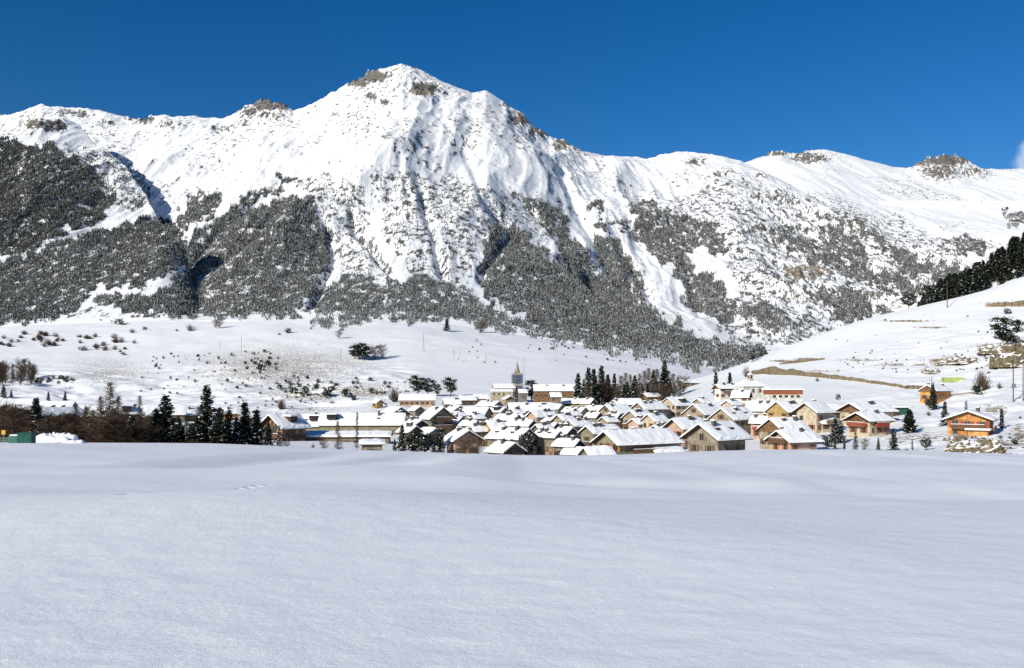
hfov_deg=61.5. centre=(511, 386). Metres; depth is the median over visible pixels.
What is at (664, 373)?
spruce tree
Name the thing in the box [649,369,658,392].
spruce tree
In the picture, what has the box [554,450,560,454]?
window
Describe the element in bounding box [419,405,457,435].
chalet
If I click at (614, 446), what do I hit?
window
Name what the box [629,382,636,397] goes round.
spruce tree
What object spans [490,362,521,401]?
church
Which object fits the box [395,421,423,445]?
house
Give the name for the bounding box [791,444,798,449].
window
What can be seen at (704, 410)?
house
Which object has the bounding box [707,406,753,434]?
house
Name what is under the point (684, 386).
bare tree
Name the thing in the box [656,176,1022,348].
forest
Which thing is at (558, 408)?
house
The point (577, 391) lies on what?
spruce tree
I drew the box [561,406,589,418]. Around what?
house
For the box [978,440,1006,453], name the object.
rock outcrop
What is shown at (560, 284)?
forest
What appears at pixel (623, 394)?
spruce tree
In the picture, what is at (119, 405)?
larch tree
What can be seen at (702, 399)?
house
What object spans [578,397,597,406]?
house
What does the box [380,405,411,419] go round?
house
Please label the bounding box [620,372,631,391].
larch tree
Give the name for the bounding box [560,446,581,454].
shed
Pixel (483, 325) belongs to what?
bare tree
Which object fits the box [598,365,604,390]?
spruce tree
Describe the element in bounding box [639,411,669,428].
house
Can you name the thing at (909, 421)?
spruce tree
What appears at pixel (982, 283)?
spruce tree
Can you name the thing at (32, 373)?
bare tree
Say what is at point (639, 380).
larch tree
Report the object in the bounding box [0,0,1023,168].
sky
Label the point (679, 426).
house
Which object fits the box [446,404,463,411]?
house
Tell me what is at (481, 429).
house
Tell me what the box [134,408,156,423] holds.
bare tree
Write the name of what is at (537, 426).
house
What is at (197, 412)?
larch tree
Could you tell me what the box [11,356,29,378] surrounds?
bare tree
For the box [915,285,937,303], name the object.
pine tree
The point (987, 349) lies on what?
rock outcrop
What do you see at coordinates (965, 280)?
spruce tree
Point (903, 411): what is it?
door
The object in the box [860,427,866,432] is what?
window
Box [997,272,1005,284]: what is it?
conifer tree
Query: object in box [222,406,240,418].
house
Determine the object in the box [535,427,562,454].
stone house
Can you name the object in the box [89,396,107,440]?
larch tree
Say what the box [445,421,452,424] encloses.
window
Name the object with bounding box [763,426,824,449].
house
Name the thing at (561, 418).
house
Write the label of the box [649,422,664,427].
house
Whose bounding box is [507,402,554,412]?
house
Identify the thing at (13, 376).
larch tree
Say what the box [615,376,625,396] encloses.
larch tree
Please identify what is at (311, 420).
apartment block
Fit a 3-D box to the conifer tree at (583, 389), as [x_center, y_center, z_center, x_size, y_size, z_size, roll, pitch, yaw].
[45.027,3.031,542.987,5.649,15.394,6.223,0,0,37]
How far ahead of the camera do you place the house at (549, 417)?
294.55 m
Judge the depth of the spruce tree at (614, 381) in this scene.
578.47 m
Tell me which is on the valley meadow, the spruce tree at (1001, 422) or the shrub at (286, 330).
the shrub at (286, 330)
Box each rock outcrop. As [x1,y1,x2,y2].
[921,368,940,372]
[934,361,952,365]
[942,437,954,441]
[944,440,980,452]
[946,355,977,363]
[976,345,997,354]
[978,436,995,440]
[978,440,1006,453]
[989,341,1023,367]
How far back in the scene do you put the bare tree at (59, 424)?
162.13 m
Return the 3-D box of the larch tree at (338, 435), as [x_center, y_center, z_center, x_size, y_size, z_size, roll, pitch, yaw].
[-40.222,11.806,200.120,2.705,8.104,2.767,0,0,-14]
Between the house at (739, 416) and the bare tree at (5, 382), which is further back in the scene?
the bare tree at (5, 382)
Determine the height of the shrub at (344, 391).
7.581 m
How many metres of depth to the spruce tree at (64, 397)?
549.16 m
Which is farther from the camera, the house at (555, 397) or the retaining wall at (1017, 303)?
the retaining wall at (1017, 303)
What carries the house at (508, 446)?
on the village ground
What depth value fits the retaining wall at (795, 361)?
534.13 m
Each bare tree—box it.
[0,362,9,385]
[0,398,30,441]
[0,400,29,414]
[0,405,29,441]
[0,409,37,439]
[0,411,46,437]
[1,363,13,383]
[5,411,54,431]
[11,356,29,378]
[12,362,31,385]
[23,416,71,435]
[26,361,38,382]
[43,412,71,429]
[47,418,78,433]
[52,416,81,436]
[55,421,82,437]
[73,405,95,437]
[74,413,132,442]
[77,427,99,442]
[82,425,115,442]
[85,413,145,442]
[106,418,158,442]
[117,422,151,442]
[133,411,148,426]
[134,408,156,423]
[134,426,163,442]
[216,318,225,327]
[281,428,292,445]
[316,435,328,448]
[334,329,343,337]
[369,345,381,358]
[379,344,387,357]
[457,439,472,453]
[469,436,486,453]
[476,321,486,331]
[598,382,610,404]
[600,378,615,403]
[605,386,618,402]
[653,382,672,400]
[677,374,690,392]
[858,437,870,449]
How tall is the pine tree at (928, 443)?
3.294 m
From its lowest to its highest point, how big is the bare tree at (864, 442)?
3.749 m
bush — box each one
[186,324,196,330]
[276,399,285,408]
[388,388,399,401]
[742,367,749,376]
[923,396,928,405]
[971,368,992,390]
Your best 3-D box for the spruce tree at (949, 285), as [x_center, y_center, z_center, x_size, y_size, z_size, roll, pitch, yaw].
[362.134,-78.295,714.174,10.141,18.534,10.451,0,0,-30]
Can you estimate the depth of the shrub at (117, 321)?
1467.50 m
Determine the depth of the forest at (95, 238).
1905.24 m
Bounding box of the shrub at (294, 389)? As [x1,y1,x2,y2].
[291,386,298,392]
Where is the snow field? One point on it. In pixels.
(164, 555)
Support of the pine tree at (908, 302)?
on the village ground
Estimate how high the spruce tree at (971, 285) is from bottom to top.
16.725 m
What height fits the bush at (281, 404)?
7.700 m
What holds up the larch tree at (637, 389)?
on the village ground
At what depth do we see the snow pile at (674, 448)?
197.08 m
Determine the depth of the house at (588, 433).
222.71 m
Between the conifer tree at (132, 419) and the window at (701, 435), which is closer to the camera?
the conifer tree at (132, 419)
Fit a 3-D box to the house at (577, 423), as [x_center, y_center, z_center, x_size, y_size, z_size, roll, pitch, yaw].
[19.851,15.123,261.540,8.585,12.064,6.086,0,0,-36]
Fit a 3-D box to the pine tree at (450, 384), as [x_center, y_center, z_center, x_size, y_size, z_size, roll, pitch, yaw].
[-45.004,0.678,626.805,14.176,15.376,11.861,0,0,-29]
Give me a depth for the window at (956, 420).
220.57 m
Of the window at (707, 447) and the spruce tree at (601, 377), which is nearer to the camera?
the window at (707, 447)
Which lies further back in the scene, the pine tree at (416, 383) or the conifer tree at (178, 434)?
the pine tree at (416, 383)
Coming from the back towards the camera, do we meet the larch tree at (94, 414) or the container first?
the container
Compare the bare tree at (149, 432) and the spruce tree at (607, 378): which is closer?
the bare tree at (149, 432)
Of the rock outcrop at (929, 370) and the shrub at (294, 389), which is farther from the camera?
the shrub at (294, 389)
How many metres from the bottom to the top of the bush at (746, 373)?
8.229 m
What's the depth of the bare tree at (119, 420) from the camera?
150.45 m
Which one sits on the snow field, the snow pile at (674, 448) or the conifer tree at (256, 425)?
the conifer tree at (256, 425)
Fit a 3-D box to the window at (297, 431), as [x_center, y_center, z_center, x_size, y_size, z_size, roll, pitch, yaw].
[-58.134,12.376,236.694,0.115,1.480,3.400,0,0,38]
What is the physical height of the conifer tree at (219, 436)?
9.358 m
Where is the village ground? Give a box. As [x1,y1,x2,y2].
[0,277,1023,453]
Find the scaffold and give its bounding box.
[512,374,522,391]
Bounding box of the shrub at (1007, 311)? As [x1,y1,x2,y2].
[1004,308,1011,313]
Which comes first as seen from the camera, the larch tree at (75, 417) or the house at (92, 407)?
the larch tree at (75, 417)
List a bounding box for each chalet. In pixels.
[42,405,84,419]
[260,412,311,440]
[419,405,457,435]
[711,382,734,400]
[730,389,752,406]
[835,400,898,424]
[841,409,895,437]
[917,382,953,403]
[942,406,998,436]
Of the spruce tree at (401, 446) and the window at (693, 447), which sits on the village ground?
the spruce tree at (401, 446)
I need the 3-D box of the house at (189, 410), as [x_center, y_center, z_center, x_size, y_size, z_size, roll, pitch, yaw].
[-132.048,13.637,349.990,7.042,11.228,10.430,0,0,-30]
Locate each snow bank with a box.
[36,432,79,442]
[63,440,85,442]
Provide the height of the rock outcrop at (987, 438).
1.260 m
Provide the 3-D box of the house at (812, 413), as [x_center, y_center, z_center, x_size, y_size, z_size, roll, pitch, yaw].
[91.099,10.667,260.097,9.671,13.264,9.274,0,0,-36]
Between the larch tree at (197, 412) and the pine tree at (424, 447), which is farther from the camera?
the pine tree at (424, 447)
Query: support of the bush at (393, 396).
on the village ground
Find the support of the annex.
on the village ground
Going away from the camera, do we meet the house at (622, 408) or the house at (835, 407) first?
the house at (835, 407)
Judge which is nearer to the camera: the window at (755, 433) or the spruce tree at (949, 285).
the window at (755, 433)
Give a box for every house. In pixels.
[0,398,33,409]
[39,401,78,406]
[81,405,112,419]
[114,403,142,420]
[140,406,161,420]
[166,405,185,420]
[185,406,196,420]
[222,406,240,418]
[248,410,261,424]
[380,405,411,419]
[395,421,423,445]
[398,394,435,406]
[402,416,429,427]
[407,405,425,418]
[420,427,443,444]
[442,397,461,407]
[443,426,484,453]
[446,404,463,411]
[451,408,466,417]
[453,413,465,429]
[458,395,476,404]
[458,417,479,427]
[462,406,493,420]
[466,411,486,422]
[468,421,487,446]
[473,394,489,403]
[475,400,503,406]
[483,418,507,433]
[484,425,539,454]
[484,437,526,454]
[490,406,509,417]
[493,412,520,422]
[501,394,515,405]
[506,416,536,428]
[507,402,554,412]
[509,406,522,413]
[525,408,556,422]
[531,420,554,430]
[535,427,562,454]
[540,414,553,421]
[546,420,558,429]
[548,392,561,403]
[550,434,585,454]
[551,412,574,423]
[553,403,564,413]
[556,423,577,437]
[561,397,580,406]
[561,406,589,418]
[563,416,592,439]
[564,408,582,417]
[577,422,620,446]
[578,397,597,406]
[583,410,602,423]
[586,404,603,411]
[589,426,684,454]
[596,413,620,425]
[597,403,631,422]
[609,398,619,403]
[609,410,622,428]
[617,398,641,407]
[621,408,649,428]
[625,415,642,428]
[631,400,668,416]
[639,391,660,400]
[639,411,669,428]
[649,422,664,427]
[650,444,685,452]
[661,415,703,446]
[662,396,691,418]
[679,419,753,451]
[681,402,717,420]
[691,396,710,402]
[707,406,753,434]
[720,398,742,406]
[745,400,774,415]
[748,413,768,438]
[756,415,811,448]
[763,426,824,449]
[764,400,798,417]
[791,399,835,433]
[827,404,840,420]
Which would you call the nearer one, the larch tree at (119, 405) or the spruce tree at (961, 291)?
the larch tree at (119, 405)
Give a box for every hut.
[371,399,383,408]
[892,406,910,415]
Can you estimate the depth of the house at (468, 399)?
516.02 m
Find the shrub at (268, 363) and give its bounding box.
[263,359,272,366]
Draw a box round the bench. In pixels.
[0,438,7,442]
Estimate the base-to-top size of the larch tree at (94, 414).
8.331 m
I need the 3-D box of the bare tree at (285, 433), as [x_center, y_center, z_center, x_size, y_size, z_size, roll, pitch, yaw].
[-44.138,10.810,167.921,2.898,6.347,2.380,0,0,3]
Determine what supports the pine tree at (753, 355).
on the village ground
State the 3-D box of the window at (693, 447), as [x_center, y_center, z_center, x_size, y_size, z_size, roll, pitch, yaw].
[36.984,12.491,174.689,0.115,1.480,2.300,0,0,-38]
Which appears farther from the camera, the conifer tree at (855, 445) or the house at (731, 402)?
the house at (731, 402)
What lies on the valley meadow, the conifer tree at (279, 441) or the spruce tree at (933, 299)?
the spruce tree at (933, 299)
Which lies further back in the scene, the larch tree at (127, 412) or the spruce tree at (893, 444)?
the spruce tree at (893, 444)
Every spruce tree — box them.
[0,385,7,397]
[26,397,45,435]
[62,391,67,400]
[235,402,258,444]
[261,422,275,445]
[395,424,407,450]
[430,441,435,451]
[434,428,445,452]
[443,319,449,330]
[572,373,583,398]
[585,367,591,396]
[587,368,603,404]
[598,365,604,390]
[603,374,615,402]
[611,373,616,392]
[621,385,627,397]
[626,386,629,397]
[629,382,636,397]
[632,375,638,395]
[646,383,650,391]
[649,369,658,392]
[658,360,671,398]
[711,371,718,395]
[727,372,732,383]
[830,418,840,442]
[838,420,846,442]
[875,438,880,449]
[886,428,900,449]
[899,409,917,432]
[927,383,938,409]
[930,286,941,302]
[933,287,942,301]
[938,401,949,426]
[943,281,952,299]
[950,279,964,298]
[953,280,967,297]
[961,276,970,294]
[966,278,979,294]
[976,268,981,278]
[977,275,988,290]
[984,270,991,286]
[987,266,994,282]
[992,252,999,269]
[994,261,1003,280]
[998,409,1005,428]
[1008,248,1015,262]
[1013,244,1019,254]
[1013,250,1023,271]
[1013,257,1022,277]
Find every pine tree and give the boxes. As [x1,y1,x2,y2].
[347,345,357,358]
[350,342,368,359]
[355,347,374,360]
[403,430,422,451]
[407,375,424,393]
[413,432,437,451]
[420,378,436,393]
[433,384,442,395]
[441,377,457,395]
[518,432,540,454]
[523,379,537,399]
[746,351,758,359]
[820,434,836,448]
[898,293,918,308]
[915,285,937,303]
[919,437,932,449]
[988,315,1023,343]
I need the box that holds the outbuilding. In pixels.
[820,415,839,432]
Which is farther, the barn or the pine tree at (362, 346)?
the pine tree at (362, 346)
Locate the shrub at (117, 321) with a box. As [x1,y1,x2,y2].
[110,318,124,324]
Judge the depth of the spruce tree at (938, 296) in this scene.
649.38 m
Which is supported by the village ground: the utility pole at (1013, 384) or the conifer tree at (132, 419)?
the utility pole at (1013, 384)
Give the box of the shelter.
[8,432,36,442]
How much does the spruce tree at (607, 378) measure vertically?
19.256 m
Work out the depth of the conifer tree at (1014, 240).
830.76 m
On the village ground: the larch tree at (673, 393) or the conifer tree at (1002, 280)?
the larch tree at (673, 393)
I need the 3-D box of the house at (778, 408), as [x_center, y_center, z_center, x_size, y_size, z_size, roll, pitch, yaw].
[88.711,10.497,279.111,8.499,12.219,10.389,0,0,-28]
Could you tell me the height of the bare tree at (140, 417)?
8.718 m
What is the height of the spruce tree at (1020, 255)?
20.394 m
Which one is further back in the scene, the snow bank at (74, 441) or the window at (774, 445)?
the window at (774, 445)
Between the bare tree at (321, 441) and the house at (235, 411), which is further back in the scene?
the house at (235, 411)
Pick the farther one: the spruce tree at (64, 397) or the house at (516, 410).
the spruce tree at (64, 397)
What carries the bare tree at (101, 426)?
on the snow field
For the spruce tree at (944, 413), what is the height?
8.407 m
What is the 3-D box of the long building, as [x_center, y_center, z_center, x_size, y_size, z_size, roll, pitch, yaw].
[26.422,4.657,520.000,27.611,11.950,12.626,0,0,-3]
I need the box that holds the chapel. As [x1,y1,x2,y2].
[733,373,765,399]
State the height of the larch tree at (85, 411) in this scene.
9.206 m
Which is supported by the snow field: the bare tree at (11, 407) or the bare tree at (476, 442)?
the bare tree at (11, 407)
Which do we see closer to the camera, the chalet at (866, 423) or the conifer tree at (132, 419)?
the conifer tree at (132, 419)
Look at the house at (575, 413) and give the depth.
357.67 m
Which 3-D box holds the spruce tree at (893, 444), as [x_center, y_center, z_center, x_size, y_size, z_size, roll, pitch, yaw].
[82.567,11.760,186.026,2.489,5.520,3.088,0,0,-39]
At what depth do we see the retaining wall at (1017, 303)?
561.73 m
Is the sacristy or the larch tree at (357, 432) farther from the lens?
the sacristy
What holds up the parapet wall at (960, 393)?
on the village ground
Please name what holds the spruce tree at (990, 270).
on the valley meadow
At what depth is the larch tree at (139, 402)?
189.91 m
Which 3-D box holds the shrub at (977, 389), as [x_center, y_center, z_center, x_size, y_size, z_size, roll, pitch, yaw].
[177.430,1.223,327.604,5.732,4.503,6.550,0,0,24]
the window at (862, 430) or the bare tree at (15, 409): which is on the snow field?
the bare tree at (15, 409)
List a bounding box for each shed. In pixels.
[359,438,384,450]
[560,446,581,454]
[576,445,616,454]
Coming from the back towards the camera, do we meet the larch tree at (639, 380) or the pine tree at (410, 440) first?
the larch tree at (639, 380)
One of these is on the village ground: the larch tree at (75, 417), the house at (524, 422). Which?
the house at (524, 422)
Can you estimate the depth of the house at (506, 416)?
312.06 m
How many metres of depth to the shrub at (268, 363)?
975.27 m
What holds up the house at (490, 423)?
on the village ground
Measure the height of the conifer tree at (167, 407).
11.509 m
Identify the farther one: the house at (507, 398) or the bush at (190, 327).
the bush at (190, 327)
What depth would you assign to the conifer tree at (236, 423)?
163.75 m
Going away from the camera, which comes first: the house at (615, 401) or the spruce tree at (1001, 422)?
the spruce tree at (1001, 422)
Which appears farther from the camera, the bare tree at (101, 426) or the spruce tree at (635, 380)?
the spruce tree at (635, 380)
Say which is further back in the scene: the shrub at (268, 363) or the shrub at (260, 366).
the shrub at (268, 363)
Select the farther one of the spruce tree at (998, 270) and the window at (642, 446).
the spruce tree at (998, 270)
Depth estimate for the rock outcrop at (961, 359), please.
419.39 m
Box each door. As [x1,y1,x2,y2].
[549,447,552,454]
[901,409,907,414]
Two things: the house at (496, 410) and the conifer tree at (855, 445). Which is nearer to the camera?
the conifer tree at (855, 445)
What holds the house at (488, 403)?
on the village ground
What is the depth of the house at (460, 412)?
349.86 m
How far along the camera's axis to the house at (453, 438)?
208.67 m
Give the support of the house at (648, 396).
on the village ground
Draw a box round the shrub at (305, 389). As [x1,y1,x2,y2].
[298,385,309,395]
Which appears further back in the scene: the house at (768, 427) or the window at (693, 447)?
the house at (768, 427)
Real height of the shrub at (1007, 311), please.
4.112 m
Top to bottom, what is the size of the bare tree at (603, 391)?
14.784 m
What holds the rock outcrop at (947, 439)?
on the village ground
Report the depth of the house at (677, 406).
357.15 m
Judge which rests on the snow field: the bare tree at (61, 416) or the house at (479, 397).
the bare tree at (61, 416)
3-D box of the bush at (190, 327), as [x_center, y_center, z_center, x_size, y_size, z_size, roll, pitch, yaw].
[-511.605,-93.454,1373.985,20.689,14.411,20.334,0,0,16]
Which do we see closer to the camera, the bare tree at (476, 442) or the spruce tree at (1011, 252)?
the bare tree at (476, 442)
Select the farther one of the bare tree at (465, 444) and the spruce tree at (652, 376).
the spruce tree at (652, 376)
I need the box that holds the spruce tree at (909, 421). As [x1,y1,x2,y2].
[899,409,917,432]
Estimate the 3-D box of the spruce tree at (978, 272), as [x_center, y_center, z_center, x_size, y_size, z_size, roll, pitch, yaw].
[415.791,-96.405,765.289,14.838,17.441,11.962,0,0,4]
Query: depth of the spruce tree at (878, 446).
189.90 m
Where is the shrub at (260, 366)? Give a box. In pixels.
[256,362,265,369]
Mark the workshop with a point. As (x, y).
(779, 393)
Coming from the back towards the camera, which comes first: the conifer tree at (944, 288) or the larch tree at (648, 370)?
the conifer tree at (944, 288)
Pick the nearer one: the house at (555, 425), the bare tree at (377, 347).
the house at (555, 425)
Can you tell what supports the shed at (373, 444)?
on the village ground
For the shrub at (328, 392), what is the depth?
619.24 m
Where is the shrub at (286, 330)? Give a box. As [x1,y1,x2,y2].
[283,328,292,332]
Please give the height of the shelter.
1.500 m
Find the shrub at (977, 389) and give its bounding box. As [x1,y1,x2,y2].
[969,383,985,393]
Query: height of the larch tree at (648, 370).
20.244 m
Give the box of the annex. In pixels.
[306,430,392,443]
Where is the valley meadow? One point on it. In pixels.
(302, 350)
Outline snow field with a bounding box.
[0,442,1023,667]
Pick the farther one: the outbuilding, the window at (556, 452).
the outbuilding
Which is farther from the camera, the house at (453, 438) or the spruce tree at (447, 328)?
the spruce tree at (447, 328)
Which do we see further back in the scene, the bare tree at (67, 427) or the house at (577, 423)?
the house at (577, 423)
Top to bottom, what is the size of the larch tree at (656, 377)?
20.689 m
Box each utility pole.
[1010,358,1016,401]
[1020,357,1023,400]
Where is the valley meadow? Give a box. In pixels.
[0,270,1023,395]
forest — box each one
[0,135,153,255]
[0,214,187,326]
[96,171,331,319]
[283,170,595,348]
[478,195,767,372]
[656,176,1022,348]
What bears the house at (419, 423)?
on the village ground
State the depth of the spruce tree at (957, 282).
704.74 m
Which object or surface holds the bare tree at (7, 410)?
on the snow field
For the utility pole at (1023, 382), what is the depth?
299.88 m
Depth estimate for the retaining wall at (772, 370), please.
450.45 m
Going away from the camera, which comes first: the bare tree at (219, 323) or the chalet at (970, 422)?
the chalet at (970, 422)
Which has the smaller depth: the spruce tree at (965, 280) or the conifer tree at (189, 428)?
the conifer tree at (189, 428)
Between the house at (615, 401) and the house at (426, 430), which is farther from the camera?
the house at (615, 401)
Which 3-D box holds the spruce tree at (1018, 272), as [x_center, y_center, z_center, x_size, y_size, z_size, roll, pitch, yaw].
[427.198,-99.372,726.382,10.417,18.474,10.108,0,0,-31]
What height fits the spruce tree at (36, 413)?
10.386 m
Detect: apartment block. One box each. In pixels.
[302,411,319,430]
[317,410,406,433]
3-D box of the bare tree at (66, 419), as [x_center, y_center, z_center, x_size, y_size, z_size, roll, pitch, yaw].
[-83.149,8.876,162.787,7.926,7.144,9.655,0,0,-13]
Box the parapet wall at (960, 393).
[918,392,978,394]
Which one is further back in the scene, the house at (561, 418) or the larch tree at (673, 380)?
the larch tree at (673, 380)
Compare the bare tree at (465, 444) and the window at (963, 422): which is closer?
the bare tree at (465, 444)
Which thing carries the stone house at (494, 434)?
on the village ground
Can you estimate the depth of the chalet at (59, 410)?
239.27 m
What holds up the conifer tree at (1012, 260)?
on the valley meadow
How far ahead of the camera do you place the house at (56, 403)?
328.40 m
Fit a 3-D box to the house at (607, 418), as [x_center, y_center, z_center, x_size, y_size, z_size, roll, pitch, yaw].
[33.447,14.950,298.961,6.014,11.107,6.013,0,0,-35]
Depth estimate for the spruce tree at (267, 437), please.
159.82 m
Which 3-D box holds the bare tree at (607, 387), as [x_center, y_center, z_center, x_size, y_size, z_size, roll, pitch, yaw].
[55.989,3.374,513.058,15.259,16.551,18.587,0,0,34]
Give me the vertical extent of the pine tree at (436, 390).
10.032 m
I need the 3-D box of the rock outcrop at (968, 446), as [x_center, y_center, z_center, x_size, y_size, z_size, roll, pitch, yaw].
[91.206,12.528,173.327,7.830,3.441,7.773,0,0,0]
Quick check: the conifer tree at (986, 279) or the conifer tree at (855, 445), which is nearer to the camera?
the conifer tree at (855, 445)
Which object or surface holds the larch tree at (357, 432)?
on the village ground
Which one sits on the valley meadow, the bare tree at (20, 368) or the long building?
the bare tree at (20, 368)
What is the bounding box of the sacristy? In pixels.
[517,389,527,401]
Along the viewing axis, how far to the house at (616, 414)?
323.37 m
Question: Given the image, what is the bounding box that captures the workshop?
[762,386,804,404]
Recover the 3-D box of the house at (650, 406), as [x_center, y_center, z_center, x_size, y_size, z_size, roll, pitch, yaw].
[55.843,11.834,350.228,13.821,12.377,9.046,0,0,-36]
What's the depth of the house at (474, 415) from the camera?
321.43 m
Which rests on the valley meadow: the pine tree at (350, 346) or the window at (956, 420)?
the pine tree at (350, 346)
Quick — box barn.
[678,379,698,388]
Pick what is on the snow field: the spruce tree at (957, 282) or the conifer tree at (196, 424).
the conifer tree at (196, 424)
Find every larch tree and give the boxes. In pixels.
[9,364,16,382]
[66,403,83,437]
[78,406,90,439]
[83,409,99,442]
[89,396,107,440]
[96,380,120,442]
[108,397,125,430]
[123,409,130,421]
[135,395,143,419]
[182,415,190,432]
[186,406,209,433]
[334,421,342,448]
[353,412,359,447]
[583,384,593,397]
[614,386,621,397]
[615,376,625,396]
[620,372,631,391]
[625,374,632,389]
[634,383,641,397]
[636,374,642,385]
[638,383,644,396]
[640,370,649,390]
[645,367,651,389]
[651,369,664,391]
[666,374,678,394]
[671,384,678,395]
[675,376,681,393]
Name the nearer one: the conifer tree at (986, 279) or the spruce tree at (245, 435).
the spruce tree at (245, 435)
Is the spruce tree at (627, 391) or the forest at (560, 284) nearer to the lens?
the spruce tree at (627, 391)
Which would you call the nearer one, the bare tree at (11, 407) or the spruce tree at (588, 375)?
the bare tree at (11, 407)
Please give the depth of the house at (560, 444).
210.78 m
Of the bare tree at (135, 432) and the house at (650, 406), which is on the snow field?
the bare tree at (135, 432)
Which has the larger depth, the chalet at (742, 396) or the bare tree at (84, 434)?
the chalet at (742, 396)
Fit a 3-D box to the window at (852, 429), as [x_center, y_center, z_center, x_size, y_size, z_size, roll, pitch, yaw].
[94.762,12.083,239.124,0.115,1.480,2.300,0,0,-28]
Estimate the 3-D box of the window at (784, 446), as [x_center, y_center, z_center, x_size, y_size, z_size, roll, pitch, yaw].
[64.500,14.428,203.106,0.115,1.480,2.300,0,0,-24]
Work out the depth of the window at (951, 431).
220.38 m
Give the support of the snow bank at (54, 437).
on the snow field
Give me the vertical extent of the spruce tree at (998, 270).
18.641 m
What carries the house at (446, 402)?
on the village ground
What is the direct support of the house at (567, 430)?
on the village ground
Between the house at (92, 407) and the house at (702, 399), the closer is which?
the house at (92, 407)
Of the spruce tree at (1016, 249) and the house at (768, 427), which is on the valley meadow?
the spruce tree at (1016, 249)
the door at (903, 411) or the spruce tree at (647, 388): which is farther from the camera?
the spruce tree at (647, 388)
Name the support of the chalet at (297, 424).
on the village ground
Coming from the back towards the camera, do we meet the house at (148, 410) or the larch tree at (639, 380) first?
the larch tree at (639, 380)
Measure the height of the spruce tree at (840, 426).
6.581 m
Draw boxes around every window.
[295,429,305,433]
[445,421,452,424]
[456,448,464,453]
[536,446,542,451]
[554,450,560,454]
[612,444,619,450]
[637,445,648,448]
[674,431,683,436]
[690,444,698,451]
[699,433,703,440]
[705,445,713,450]
[719,445,726,450]
[737,444,744,449]
[753,431,759,435]
[772,443,778,449]
[782,444,788,449]
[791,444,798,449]
[850,427,856,431]
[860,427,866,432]
[947,419,961,424]
[950,430,959,433]
[962,421,973,427]
[976,421,988,427]
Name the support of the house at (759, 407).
on the village ground
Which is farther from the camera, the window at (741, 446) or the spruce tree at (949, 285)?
the spruce tree at (949, 285)
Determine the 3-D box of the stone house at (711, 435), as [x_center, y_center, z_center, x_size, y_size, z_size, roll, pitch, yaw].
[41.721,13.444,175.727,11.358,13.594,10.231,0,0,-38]
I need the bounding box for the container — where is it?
[942,377,963,381]
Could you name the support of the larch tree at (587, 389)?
on the village ground
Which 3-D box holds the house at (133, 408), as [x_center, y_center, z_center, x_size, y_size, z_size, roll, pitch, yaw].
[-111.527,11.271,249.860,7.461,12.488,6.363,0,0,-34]
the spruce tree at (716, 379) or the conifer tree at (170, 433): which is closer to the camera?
the conifer tree at (170, 433)
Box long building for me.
[532,384,574,401]
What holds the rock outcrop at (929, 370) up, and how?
on the village ground
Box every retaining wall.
[751,366,922,388]
[779,358,824,364]
[986,300,1023,306]
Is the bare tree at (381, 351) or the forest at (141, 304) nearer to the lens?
the bare tree at (381, 351)
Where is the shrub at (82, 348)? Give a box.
[77,346,89,350]
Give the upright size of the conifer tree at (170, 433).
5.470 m
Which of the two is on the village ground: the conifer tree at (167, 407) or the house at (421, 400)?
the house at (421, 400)
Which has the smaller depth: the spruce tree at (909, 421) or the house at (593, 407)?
the spruce tree at (909, 421)
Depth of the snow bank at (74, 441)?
101.60 m
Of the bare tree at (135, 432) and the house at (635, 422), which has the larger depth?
the house at (635, 422)
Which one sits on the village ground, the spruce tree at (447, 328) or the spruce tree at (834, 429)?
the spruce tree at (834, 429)
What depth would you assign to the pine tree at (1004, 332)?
428.54 m
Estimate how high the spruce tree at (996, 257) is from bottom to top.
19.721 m
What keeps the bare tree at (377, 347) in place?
on the valley meadow
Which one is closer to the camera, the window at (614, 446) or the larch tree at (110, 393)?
the larch tree at (110, 393)
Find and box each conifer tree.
[124,415,140,442]
[144,408,170,442]
[151,394,180,442]
[166,426,177,442]
[170,416,187,442]
[184,423,194,442]
[186,415,209,442]
[191,384,226,442]
[206,407,233,443]
[221,410,239,443]
[230,416,241,442]
[250,410,264,444]
[275,425,282,445]
[392,438,396,450]
[581,379,586,397]
[852,432,858,449]
[941,283,952,299]
[978,271,990,288]
[990,261,999,281]
[997,261,1014,281]
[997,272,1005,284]
[1009,255,1015,268]
[1010,236,1019,247]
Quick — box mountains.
[0,64,1023,364]
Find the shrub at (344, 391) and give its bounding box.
[340,388,350,396]
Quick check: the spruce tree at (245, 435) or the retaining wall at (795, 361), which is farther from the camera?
the retaining wall at (795, 361)
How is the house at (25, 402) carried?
on the village ground
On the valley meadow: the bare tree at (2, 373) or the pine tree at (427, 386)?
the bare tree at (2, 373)
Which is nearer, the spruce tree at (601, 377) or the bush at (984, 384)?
the bush at (984, 384)
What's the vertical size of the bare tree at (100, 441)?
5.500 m
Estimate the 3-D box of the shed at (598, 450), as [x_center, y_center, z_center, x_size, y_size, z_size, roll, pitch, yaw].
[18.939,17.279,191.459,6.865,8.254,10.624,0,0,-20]
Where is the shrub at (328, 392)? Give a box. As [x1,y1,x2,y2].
[323,387,333,396]
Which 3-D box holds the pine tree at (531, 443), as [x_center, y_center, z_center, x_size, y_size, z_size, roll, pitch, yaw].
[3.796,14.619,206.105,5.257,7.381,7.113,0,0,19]
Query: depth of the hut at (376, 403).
466.94 m

